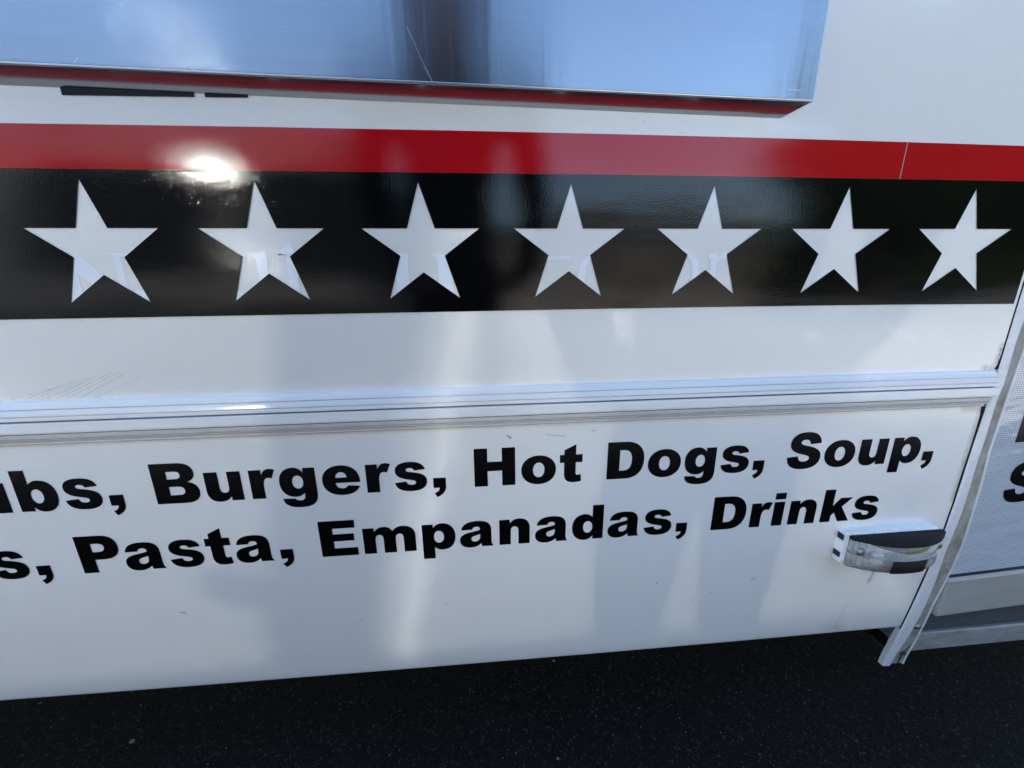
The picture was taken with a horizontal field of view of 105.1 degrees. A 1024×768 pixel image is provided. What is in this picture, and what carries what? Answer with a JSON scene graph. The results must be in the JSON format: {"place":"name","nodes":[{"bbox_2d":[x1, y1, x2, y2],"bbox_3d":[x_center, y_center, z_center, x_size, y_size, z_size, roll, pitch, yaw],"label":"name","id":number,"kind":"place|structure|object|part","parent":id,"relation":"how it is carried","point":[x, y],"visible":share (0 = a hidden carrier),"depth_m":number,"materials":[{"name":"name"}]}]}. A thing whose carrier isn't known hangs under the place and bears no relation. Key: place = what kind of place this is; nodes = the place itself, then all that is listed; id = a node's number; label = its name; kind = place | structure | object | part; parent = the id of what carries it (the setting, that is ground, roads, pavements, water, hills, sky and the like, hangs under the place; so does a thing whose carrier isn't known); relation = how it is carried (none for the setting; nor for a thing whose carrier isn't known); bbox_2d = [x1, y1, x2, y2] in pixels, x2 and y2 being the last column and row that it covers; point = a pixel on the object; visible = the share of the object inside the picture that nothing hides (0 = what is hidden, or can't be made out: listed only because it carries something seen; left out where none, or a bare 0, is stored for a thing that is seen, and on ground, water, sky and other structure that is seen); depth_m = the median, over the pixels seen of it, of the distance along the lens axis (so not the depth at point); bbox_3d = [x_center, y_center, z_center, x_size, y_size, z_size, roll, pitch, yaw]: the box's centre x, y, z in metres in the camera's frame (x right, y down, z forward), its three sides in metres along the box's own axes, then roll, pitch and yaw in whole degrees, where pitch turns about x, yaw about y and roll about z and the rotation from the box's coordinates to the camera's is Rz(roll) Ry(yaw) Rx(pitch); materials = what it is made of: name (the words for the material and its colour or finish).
{"place":"outdoors","nodes":[
{"label":"outdoors","id":0,"kind":"place"},
{"bbox_2d":[0,630,1023,767],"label":"ground","id":1,"kind":"structure","parent":0,"point":[848,693],"depth_m":1.03,"materials":[{"name":"black asphalt"}]},
{"bbox_2d":[0,0,1023,700],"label":"food truck","id":2,"kind":"object","parent":1,"relation":"on","point":[348,336],"visible":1,"depth_m":0.66,"materials":[{"name":"white metal"}]},
{"bbox_3d":[1.564,-0.544,0.782,1.212,2.518,0.111,-2,15,-7],"label":"entry door","id":3,"kind":"part","parent":2,"relation":"part of","materials":[{"name":"white metal"}]},
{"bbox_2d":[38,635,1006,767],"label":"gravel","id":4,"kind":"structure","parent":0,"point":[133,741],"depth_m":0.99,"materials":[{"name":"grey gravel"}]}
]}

